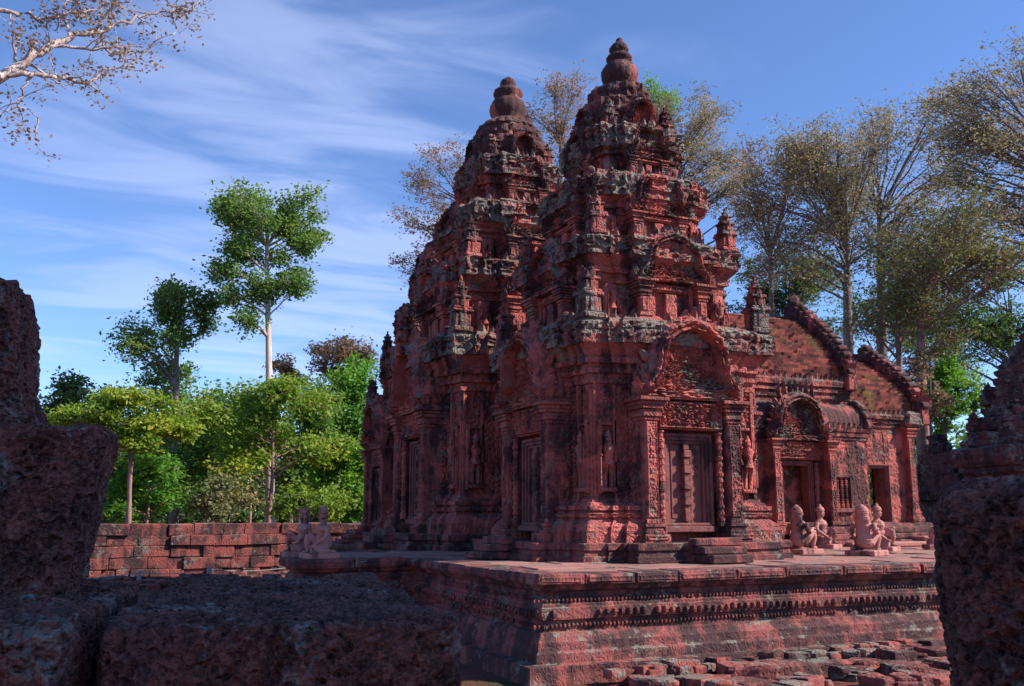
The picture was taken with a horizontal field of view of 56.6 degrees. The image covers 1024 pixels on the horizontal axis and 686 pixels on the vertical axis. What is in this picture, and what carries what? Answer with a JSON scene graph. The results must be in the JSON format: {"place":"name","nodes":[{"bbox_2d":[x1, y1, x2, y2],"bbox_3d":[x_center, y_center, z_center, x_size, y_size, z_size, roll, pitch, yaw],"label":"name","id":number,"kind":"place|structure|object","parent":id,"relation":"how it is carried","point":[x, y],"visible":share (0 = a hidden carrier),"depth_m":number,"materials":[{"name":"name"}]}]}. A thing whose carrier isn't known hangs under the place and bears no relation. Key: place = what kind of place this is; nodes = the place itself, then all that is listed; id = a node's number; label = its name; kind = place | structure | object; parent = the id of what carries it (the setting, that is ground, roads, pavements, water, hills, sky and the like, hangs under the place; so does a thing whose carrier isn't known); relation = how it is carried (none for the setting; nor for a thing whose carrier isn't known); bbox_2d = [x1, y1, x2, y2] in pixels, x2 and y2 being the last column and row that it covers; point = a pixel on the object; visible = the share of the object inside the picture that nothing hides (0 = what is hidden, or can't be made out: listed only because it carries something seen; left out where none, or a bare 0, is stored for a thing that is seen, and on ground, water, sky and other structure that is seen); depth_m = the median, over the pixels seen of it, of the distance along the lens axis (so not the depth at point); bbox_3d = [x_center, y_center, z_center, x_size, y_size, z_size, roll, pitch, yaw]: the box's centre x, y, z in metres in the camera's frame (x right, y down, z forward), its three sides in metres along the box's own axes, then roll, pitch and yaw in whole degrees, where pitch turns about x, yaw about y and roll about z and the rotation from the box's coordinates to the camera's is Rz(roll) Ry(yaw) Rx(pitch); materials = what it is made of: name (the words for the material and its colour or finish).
{"place":"outdoors","nodes":[
{"label":"outdoors","id":0,"kind":"place"},
{"bbox_2d":[95,572,462,685],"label":"laterite block","id":1,"kind":"structure","parent":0,"point":[337,629],"depth_m":1.61,"materials":[{"name":"stone"}]},
{"bbox_2d":[335,240,438,542],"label":"sanctuary tower","id":2,"kind":"structure","parent":0,"point":[377,442],"depth_m":21.30,"materials":[{"name":"stone"}]},
{"bbox_2d":[353,76,561,551],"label":"sanctuary tower","id":3,"kind":"structure","parent":0,"point":[447,460],"depth_m":17.08,"materials":[{"name":"stone"}]},
{"bbox_2d":[415,450,418,514],"bbox_3d":[-1.647,2.531,17.397,0.201,1.271,0.641,5,-11,-24],"label":"false door","id":4,"kind":"structure","parent":3,"relation":"in","point":[417,456],"depth_m":17.37,"materials":[{"name":"stone"}]},
{"bbox_2d":[0,0,1023,510],"label":"sky","id":5,"kind":"structure","parent":0,"point":[281,93],"materials":[{"name":"blue"}]},
{"bbox_2d":[92,517,950,685],"bbox_3d":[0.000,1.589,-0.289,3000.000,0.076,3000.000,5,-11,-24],"label":"ground","id":6,"kind":"structure","parent":0,"point":[470,676],"depth_m":9.47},
{"bbox_2d":[39,365,127,426],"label":"dark tree","id":7,"kind":"object","parent":6,"relation":"on","point":[63,387],"visible":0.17,"depth_m":38.85,"materials":[{"name":"green plant"}]},
{"bbox_2d":[0,0,215,166],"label":"tree","id":8,"kind":"object","parent":6,"relation":"on","point":[16,68],"visible":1,"depth_m":10.58,"materials":[{"name":"brown plant"}]},
{"bbox_2d":[44,376,171,556],"bbox_3d":[-16.536,4.895,37.994,5.312,7.217,7.247,-1,-10,8],"label":"dark tree","id":9,"kind":"object","parent":6,"relation":"on","point":[125,456],"visible":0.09,"depth_m":37.73,"materials":[{"name":"green plant"}]},
{"bbox_2d":[45,380,206,523],"bbox_3d":[-11.753,3.985,28.521,4.900,5.611,3.827,5,-11,-24],"label":"umbrella tree","id":10,"kind":"object","parent":6,"relation":"on","point":[102,412],"visible":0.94,"depth_m":28.27,"materials":[{"name":"green plant"}]},
{"bbox_2d":[115,576,136,581],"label":"rubble stone","id":11,"kind":"object","parent":6,"relation":"on","point":[125,578],"visible":0.4,"depth_m":22.31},
{"bbox_2d":[136,570,141,583],"bbox_3d":[-8.685,5.467,22.114,0.101,0.342,0.090,5,-11,-24],"label":"rope post","id":12,"kind":"object","parent":6,"relation":"on","point":[139,572],"visible":0.58,"depth_m":22.09,"materials":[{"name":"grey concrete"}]},
{"bbox_2d":[86,568,284,578],"bbox_3d":[-8.154,5.510,22.694,6.361,0.114,0.202,9,-13,-40],"label":"rope","id":13,"kind":"object","parent":12,"relation":"attached to","point":[179,573],"visible":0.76,"depth_m":22.70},
{"bbox_2d":[139,583,161,589],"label":"rubble stone","id":14,"kind":"object","parent":6,"relation":"on","point":[150,586],"visible":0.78,"depth_m":21.21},
{"bbox_2d":[102,450,199,523],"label":"bushy tree","id":15,"kind":"object","parent":6,"relation":"on","point":[152,469],"visible":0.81,"depth_m":30.29,"materials":[{"name":"green plant"}]},
{"bbox_2d":[99,273,226,523],"bbox_3d":[-14.006,2.673,37.508,4.672,11.414,4.577,-1,-10,8],"label":"feathery tree","id":16,"kind":"object","parent":6,"relation":"on","point":[170,302],"visible":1,"depth_m":37.86,"materials":[{"name":"green plant"}]},
{"bbox_2d":[128,356,233,501],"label":"broadleaf tree","id":17,"kind":"object","parent":6,"relation":"on","point":[168,387],"visible":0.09,"depth_m":39.02,"materials":[{"name":"green plant"}]},
{"bbox_2d":[143,376,294,522],"bbox_3d":[-11.316,4.611,35.935,4.981,7.047,5.498,-9,-13,39],"label":"broadleaf tree","id":18,"kind":"object","parent":6,"relation":"on","point":[192,451],"visible":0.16,"depth_m":35.63,"materials":[{"name":"green plant"}]},
{"bbox_2d":[89,522,360,577],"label":"enclosure wall","id":19,"kind":"structure","parent":6,"relation":"on","point":[124,549],"depth_m":25.09,"materials":[{"name":"stone"}]},
{"bbox_2d":[180,469,275,522],"bbox_3d":[-9.082,5.593,30.389,2.841,3.115,1.921,10,-14,-44],"label":"dry shrub","id":20,"kind":"object","parent":6,"relation":"on","point":[213,503],"visible":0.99,"depth_m":30.04,"materials":[{"name":"green plant"}]},
{"bbox_2d":[190,176,335,522],"bbox_3d":[-9.906,0.608,36.901,5.428,15.270,4.762,-2,-11,13],"label":"tall tree","id":21,"kind":"object","parent":6,"relation":"on","point":[241,215],"visible":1,"depth_m":37.37,"materials":[{"name":"green plant"}]},
{"bbox_2d":[178,369,360,522],"bbox_3d":[-8.279,4.201,32.632,4.982,6.665,5.276,-5,-12,27],"label":"leaning tree","id":22,"kind":"object","parent":6,"relation":"on","point":[246,447],"visible":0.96,"depth_m":32.49,"materials":[{"name":"green plant"}]},
{"bbox_2d":[262,352,307,522],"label":"rusty tree","id":23,"kind":"object","parent":6,"relation":"on","point":[284,367],"visible":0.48,"depth_m":50.63,"materials":[{"name":"brown plant"}]},
{"bbox_2d":[244,373,354,522],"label":"broadleaf tree","id":24,"kind":"object","parent":6,"relation":"on","point":[295,472],"visible":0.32,"depth_m":38.41,"materials":[{"name":"green plant"}]},
{"bbox_2d":[263,477,360,522],"bbox_3d":[-6.475,5.817,30.957,3.407,2.880,2.339,-9,-14,40],"label":"dry shrub","id":25,"kind":"object","parent":6,"relation":"on","point":[330,500],"visible":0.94,"depth_m":30.93,"materials":[{"name":"green plant"}]},
{"bbox_2d":[303,438,364,522],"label":"broadleaf tree","id":26,"kind":"object","parent":6,"relation":"on","point":[352,469],"visible":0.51,"depth_m":34.25,"materials":[{"name":"green plant"}]},
{"bbox_2d":[290,351,382,487],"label":"broadleaf tree","id":27,"kind":"object","parent":6,"relation":"on","point":[355,380],"visible":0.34,"depth_m":40.40,"materials":[{"name":"green plant"}]},
{"bbox_2d":[303,326,381,476],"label":"rusty tree","id":28,"kind":"object","parent":6,"relation":"on","point":[342,350],"visible":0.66,"depth_m":49.03,"materials":[{"name":"brown plant"}]},
{"bbox_2d":[382,133,467,289],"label":"thin tree","id":29,"kind":"object","parent":6,"relation":"on","point":[425,183],"visible":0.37,"depth_m":47.42,"materials":[{"name":"brown plant"}]},
{"bbox_2d":[38,389,979,523],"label":"wood","id":30,"kind":"object","parent":6,"relation":"on","point":[257,516],"visible":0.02,"depth_m":58.31,"materials":[{"name":"green plant"}]},
{"bbox_2d":[524,60,596,183],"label":"thin tree","id":31,"kind":"object","parent":6,"relation":"on","point":[559,133],"visible":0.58,"depth_m":50.43,"materials":[{"name":"brown plant"}]},
{"bbox_2d":[279,541,943,685],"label":"temple platform","id":32,"kind":"structure","parent":6,"relation":"on","point":[544,623],"depth_m":10.52,"materials":[{"name":"stone"}]},
{"bbox_2d":[281,506,312,556],"bbox_3d":[-2.982,2.669,13.435,0.453,0.706,0.433,5,-11,-24],"label":"guardian statue","id":33,"kind":"object","parent":32,"relation":"on","point":[296,548],"visible":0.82,"depth_m":13.38,"materials":[{"name":"pink stone"}]},
{"bbox_2d":[299,505,339,558],"bbox_3d":[-2.624,2.579,12.987,0.458,0.722,0.432,5,-12,-28],"label":"guardian statue","id":34,"kind":"object","parent":32,"relation":"on","point":[320,539],"visible":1,"depth_m":12.89,"materials":[{"name":"pink stone"}]},
{"bbox_2d":[465,37,793,563],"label":"sanctuary tower","id":35,"kind":"structure","parent":32,"relation":"on","point":[626,363],"depth_m":13.02,"materials":[{"name":"stone"}]},
{"bbox_2d":[531,446,540,521],"bbox_3d":[0.378,1.987,13.450,0.173,1.090,0.550,5,-11,-24],"label":"false door","id":36,"kind":"structure","parent":35,"relation":"in","point":[536,453],"depth_m":13.41,"materials":[{"name":"stone"}]},
{"bbox_2d":[667,442,701,522],"bbox_3d":[2.315,1.855,12.722,0.550,1.090,0.173,5,-11,-24],"label":"false door","id":37,"kind":"structure","parent":35,"relation":"in","point":[685,501],"depth_m":12.70,"materials":[{"name":"stone"}]},
{"bbox_2d":[786,505,823,554],"bbox_3d":[4.429,2.861,14.587,0.502,0.750,0.476,7,-12,-33],"label":"guardian statue","id":38,"kind":"object","parent":32,"relation":"on","point":[801,533],"visible":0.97,"depth_m":14.46,"materials":[{"name":"pink stone"}]},
{"bbox_2d":[806,504,841,548],"bbox_3d":[5.555,3.274,16.965,0.496,0.787,0.471,-8,-13,37],"label":"guardian statue","id":39,"kind":"object","parent":32,"relation":"on","point":[824,533],"visible":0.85,"depth_m":16.88,"materials":[{"name":"pink stone"}]},
{"bbox_2d":[727,295,932,546],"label":"temple hall","id":40,"kind":"structure","parent":32,"relation":"on","point":[834,423],"depth_m":19.57,"materials":[{"name":"stone"}]},
{"bbox_2d":[836,475,854,511],"bbox_3d":[6.601,3.037,19.173,0.620,0.750,0.220,5,-11,-24],"label":"window frame","id":41,"kind":"structure","parent":40,"relation":"in","point":[850,491],"depth_m":19.22,"materials":[{"name":"stone"}]},
{"bbox_2d":[845,504,888,555],"bbox_3d":[5.192,2.747,13.964,0.476,0.748,0.504,-10,-14,43],"label":"guardian statue","id":42,"kind":"object","parent":32,"relation":"on","point":[865,537],"visible":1,"depth_m":13.84,"materials":[{"name":"pink stone"}]},
{"bbox_2d":[867,503,900,551],"bbox_3d":[6.079,3.041,15.688,0.496,0.784,0.471,-8,-13,37],"label":"guardian statue","id":43,"kind":"object","parent":32,"relation":"on","point":[886,534],"visible":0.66,"depth_m":15.62,"materials":[{"name":"pink stone"}]},
{"bbox_2d":[922,526,934,548],"bbox_3d":[7.506,3.238,16.716,0.499,0.769,0.471,-1,-10,6],"label":"guardian statue","id":44,"kind":"object","parent":32,"relation":"on","point":[930,541],"visible":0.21,"depth_m":16.58,"materials":[{"name":"pink stone"}]},
{"bbox_2d":[603,668,625,678],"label":"rubble stone","id":45,"kind":"object","parent":6,"relation":"on","point":[613,673],"visible":1,"depth_m":9.21,"materials":[{"name":"stone"}]},
{"bbox_2d":[627,674,678,685],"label":"rubble stone","id":46,"kind":"object","parent":6,"relation":"on","point":[648,680],"visible":1,"depth_m":8.94,"materials":[{"name":"stone"}]},
{"bbox_2d":[632,664,650,674],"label":"rubble stone","id":47,"kind":"object","parent":46,"relation":"on","point":[641,669],"visible":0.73,"depth_m":9.29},
{"bbox_2d":[646,669,664,675],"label":"rubble stone","id":48,"kind":"object","parent":46,"relation":"on","point":[654,672],"visible":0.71,"depth_m":9.27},
{"bbox_2d":[642,69,683,114],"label":"thin tree","id":49,"kind":"object","parent":6,"relation":"on","point":[652,93],"visible":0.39,"depth_m":52.67,"materials":[{"name":"green plant"}]},
{"bbox_2d":[667,668,676,675],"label":"rubble stone","id":50,"kind":"object","parent":6,"relation":"on","point":[672,671],"visible":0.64,"depth_m":9.39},
{"bbox_2d":[660,658,685,667],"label":"rubble stone","id":51,"kind":"object","parent":50,"relation":"on","point":[671,662],"visible":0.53,"depth_m":9.50,"materials":[{"name":"stone"}]},
{"bbox_2d":[674,665,693,674],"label":"rubble stone","id":52,"kind":"object","parent":6,"relation":"on","point":[683,669],"visible":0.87,"depth_m":9.41,"materials":[{"name":"stone"}]},
{"bbox_2d":[691,664,706,673],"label":"rubble stone","id":53,"kind":"object","parent":6,"relation":"on","point":[698,668],"visible":0.88,"depth_m":9.51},
{"bbox_2d":[674,673,730,685],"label":"rubble stone","id":54,"kind":"object","parent":6,"relation":"on","point":[692,679],"visible":0.69,"depth_m":9.10,"materials":[{"name":"stone"}]},
{"bbox_2d":[650,78,772,244],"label":"thin tree","id":55,"kind":"object","parent":6,"relation":"on","point":[706,119],"visible":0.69,"depth_m":46.97,"materials":[{"name":"brown plant"}]},
{"bbox_2d":[706,656,731,667],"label":"rubble stone","id":56,"kind":"object","parent":6,"relation":"on","point":[714,659],"visible":0.46,"depth_m":9.86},
{"bbox_2d":[703,678,752,685],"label":"rubble stone","id":57,"kind":"object","parent":6,"relation":"on","point":[721,682],"visible":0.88,"depth_m":8.72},
{"bbox_2d":[716,661,776,679],"bbox_3d":[2.304,3.286,9.437,0.538,0.238,0.453,0,-10,-2],"label":"rubble stone","id":58,"kind":"object","parent":6,"relation":"on","point":[762,670],"visible":0.59,"depth_m":9.25,"materials":[{"name":"stone"}]},
{"bbox_2d":[729,676,776,685],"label":"rubble stone","id":59,"kind":"object","parent":6,"relation":"on","point":[759,682],"visible":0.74,"depth_m":8.78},
{"bbox_2d":[757,650,783,659],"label":"rubble stone","id":60,"kind":"object","parent":6,"relation":"on","point":[775,654],"visible":0.54,"depth_m":9.99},
{"bbox_2d":[708,123,838,317],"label":"open tree","id":61,"kind":"object","parent":6,"relation":"on","point":[743,216],"visible":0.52,"depth_m":41.79,"materials":[{"name":"grey plant"}]},
{"bbox_2d":[755,659,820,675],"bbox_3d":[2.783,3.357,9.739,0.676,0.206,0.364,5,-11,-24],"label":"rubble stone","id":62,"kind":"object","parent":6,"relation":"on","point":[787,667],"visible":0.42,"depth_m":9.65,"materials":[{"name":"stone"}]},
{"bbox_2d":[773,679,812,685],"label":"rubble stone","id":63,"kind":"object","parent":6,"relation":"on","point":[789,682],"visible":0.95,"depth_m":8.72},
{"bbox_2d":[784,651,810,660],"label":"rubble stone","id":64,"kind":"object","parent":6,"relation":"on","point":[803,655],"visible":0.47,"depth_m":10.08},
{"bbox_2d":[726,232,874,334],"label":"open tree","id":65,"kind":"object","parent":6,"relation":"on","point":[778,295],"visible":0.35,"depth_m":46.47,"materials":[{"name":"green plant"}]},
{"bbox_2d":[791,675,823,685],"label":"rubble stone","id":66,"kind":"object","parent":6,"relation":"on","point":[816,680],"visible":0.75,"depth_m":8.94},
{"bbox_2d":[804,658,853,673],"bbox_3d":[3.334,3.441,10.077,0.596,0.160,0.286,3,-11,-17],"label":"rubble stone","id":67,"kind":"object","parent":6,"relation":"on","point":[822,665],"visible":0.4,"depth_m":9.99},
{"bbox_2d":[710,102,949,358],"bbox_3d":[13.678,-0.708,38.605,9.745,18.501,7.999,5,-11,-24],"label":"open tree","id":68,"kind":"object","parent":6,"relation":"on","point":[809,161],"visible":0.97,"depth_m":38.63,"materials":[{"name":"brown plant"}]},
{"bbox_2d":[828,665,850,680],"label":"rubble stone","id":69,"kind":"object","parent":6,"relation":"on","point":[838,673],"visible":0.95,"depth_m":9.54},
{"bbox_2d":[843,665,876,671],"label":"rubble stone","id":70,"kind":"object","parent":6,"relation":"on","point":[866,668],"visible":0.36,"depth_m":9.76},
{"bbox_2d":[851,643,876,647],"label":"rubble stone","id":71,"kind":"object","parent":6,"relation":"on","point":[862,645],"visible":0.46,"depth_m":10.71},
{"bbox_2d":[849,657,888,670],"bbox_3d":[3.810,3.477,10.255,0.460,0.158,0.416,5,-11,-24],"label":"rubble stone","id":72,"kind":"object","parent":6,"relation":"on","point":[872,662],"visible":0.43,"depth_m":10.10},
{"bbox_2d":[857,674,889,685],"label":"rubble stone","id":73,"kind":"object","parent":6,"relation":"on","point":[867,680],"visible":1,"depth_m":8.99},
{"bbox_2d":[862,672,894,685],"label":"rubble stone","id":74,"kind":"object","parent":6,"relation":"on","point":[892,681],"visible":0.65,"depth_m":9.13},
{"bbox_2d":[875,645,916,661],"bbox_3d":[4.202,3.461,10.420,0.375,0.237,0.356,5,-11,-24],"label":"rubble stone","id":75,"kind":"object","parent":6,"relation":"on","point":[883,652],"visible":0.53,"depth_m":10.32,"materials":[{"name":"stone"}]},
{"bbox_2d":[888,673,916,681],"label":"rubble stone","id":76,"kind":"object","parent":6,"relation":"on","point":[899,676],"visible":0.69,"depth_m":9.10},
{"bbox_2d":[879,663,929,675],"bbox_3d":[3.997,3.364,9.729,0.420,0.164,0.377,1,-10,-5],"label":"rubble stone","id":77,"kind":"object","parent":6,"relation":"on","point":[885,669],"visible":0.56,"depth_m":9.63,"materials":[{"name":"stone"}]},
{"bbox_2d":[820,277,989,390],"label":"open tree","id":78,"kind":"object","parent":6,"relation":"on","point":[910,346],"visible":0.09,"depth_m":46.80,"materials":[{"name":"green plant"}]},
{"bbox_2d":[822,193,994,371],"bbox_3d":[14.415,0.996,34.302,5.653,13.600,6.262,5,-11,-24],"label":"open tree","id":79,"kind":"object","parent":6,"relation":"on","point":[898,355],"visible":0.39,"depth_m":34.67,"materials":[{"name":"green plant"}]},
{"bbox_2d":[894,681,923,685],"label":"rubble stone","id":80,"kind":"object","parent":6,"relation":"on","point":[908,683],"visible":0.58,"depth_m":9.00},
{"bbox_2d":[819,68,1005,358],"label":"open tree","id":81,"kind":"object","parent":6,"relation":"on","point":[883,208],"visible":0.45,"depth_m":42.22,"materials":[{"name":"brown plant"}]},
{"bbox_2d":[892,672,933,685],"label":"rubble stone","id":82,"kind":"object","parent":6,"relation":"on","point":[926,679],"visible":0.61,"depth_m":9.14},
{"bbox_2d":[900,346,956,434],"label":"open tree","id":83,"kind":"object","parent":6,"relation":"on","point":[937,397],"visible":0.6,"depth_m":30.37,"materials":[{"name":"green plant"}]},
{"bbox_2d":[914,645,947,656],"bbox_3d":[4.970,3.576,10.880,0.660,0.199,0.328,5,-11,-24],"label":"rubble stone","id":84,"kind":"object","parent":6,"relation":"on","point":[936,651],"visible":0.27,"depth_m":10.75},
{"bbox_2d":[839,177,1023,463],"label":"open tree","id":85,"kind":"object","parent":6,"relation":"on","point":[919,296],"visible":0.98,"depth_m":31.29,"materials":[{"name":"green plant"}]},
{"bbox_2d":[918,672,949,685],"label":"rubble stone","id":86,"kind":"object","parent":6,"relation":"on","point":[938,679],"visible":0.46,"depth_m":9.28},
{"bbox_2d":[924,656,951,670],"bbox_3d":[4.634,3.435,10.092,0.427,0.174,0.368,5,-11,-24],"label":"rubble stone","id":87,"kind":"object","parent":6,"relation":"on","point":[943,662],"visible":0.33,"depth_m":10.02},
{"bbox_2d":[916,434,962,522],"bbox_3d":[14.384,4.886,29.338,3.282,4.056,2.982,3,-11,-16],"label":"ruined annex","id":88,"kind":"object","parent":6,"relation":"on","point":[937,474],"visible":0.26,"depth_m":29.17,"materials":[{"name":"stone"}]},
{"bbox_2d":[929,667,950,676],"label":"rubble stone","id":89,"kind":"object","parent":6,"relation":"on","point":[940,672],"visible":0.25,"depth_m":9.71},
{"bbox_2d":[911,347,991,457],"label":"open tree","id":90,"kind":"object","parent":6,"relation":"on","point":[946,373],"visible":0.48,"depth_m":32.50,"materials":[{"name":"green plant"}]},
{"bbox_2d":[889,26,1023,290],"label":"open tree","id":91,"kind":"object","parent":6,"relation":"on","point":[999,143],"visible":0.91,"depth_m":34.73,"materials":[{"name":"brown plant"}]},
{"bbox_2d":[891,244,1023,380],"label":"open tree","id":92,"kind":"object","parent":6,"relation":"on","point":[992,324],"visible":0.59,"depth_m":37.44,"materials":[{"name":"green plant"}]},
{"bbox_2d":[944,332,1023,479],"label":"ruined gatehouse","id":93,"kind":"object","parent":6,"relation":"on","point":[992,446],"visible":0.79,"depth_m":25.84,"materials":[{"name":"stone"}]},
{"bbox_3d":[-1.115,1.506,1.604,0.702,1.047,0.961,3,-11,-14],"label":"laterite block","id":94,"kind":"object","parent":6,"relation":"on","visible":0},
{"bbox_2d":[0,580,138,685],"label":"laterite block","id":95,"kind":"structure","parent":94,"relation":"on","point":[47,640],"depth_m":1.52,"materials":[{"name":"stone"}]},
{"bbox_2d":[0,423,118,595],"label":"laterite block","id":96,"kind":"structure","parent":95,"relation":"on","point":[54,480],"depth_m":1.94,"materials":[{"name":"stone"}]},
{"bbox_2d":[0,277,47,425],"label":"laterite block","id":97,"kind":"structure","parent":96,"relation":"on","point":[20,348],"depth_m":2.15,"materials":[{"name":"stone"}]},
{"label":"rubble stone","id":98,"kind":"object","parent":6,"relation":"on","visible":0},
{"bbox_2d":[856,648,875,657],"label":"rubble stone","id":99,"kind":"object","parent":98,"relation":"on","point":[867,653],"visible":0.7,"depth_m":10.54,"materials":[{"name":"stone"}]},
{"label":"rubble stone","id":100,"kind":"object","parent":99,"relation":"on","visible":0},
{"bbox_2d":[841,649,860,657],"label":"rubble stone","id":101,"kind":"object","parent":100,"relation":"on","point":[849,653],"visible":0.88,"depth_m":10.50,"materials":[{"name":"stone"}]},
{"bbox_2d":[932,475,1023,685],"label":"laterite block","id":102,"kind":"structure","parent":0,"point":[978,532],"depth_m":1.32,"materials":[{"name":"stone"}]},
{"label":"rubble stone","id":103,"kind":"object","parent":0,"visible":0},
{"bbox_2d":[875,640,899,648],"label":"rubble stone","id":104,"kind":"object","parent":103,"relation":"on","point":[894,643],"visible":0.42,"depth_m":10.80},
{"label":"rubble stone","id":105,"kind":"object","parent":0,"visible":0},
{"bbox_2d":[825,644,848,650],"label":"rubble stone","id":106,"kind":"object","parent":105,"relation":"on","point":[836,647],"visible":0.49,"depth_m":10.59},
{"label":"rubble stone","id":107,"kind":"object","parent":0,"visible":0},
{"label":"rubble stone","id":108,"kind":"object","parent":107,"relation":"on","visible":0},
{"bbox_2d":[918,639,944,645],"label":"rubble stone","id":109,"kind":"object","parent":108,"relation":"on","point":[931,642],"visible":0.45,"depth_m":11.03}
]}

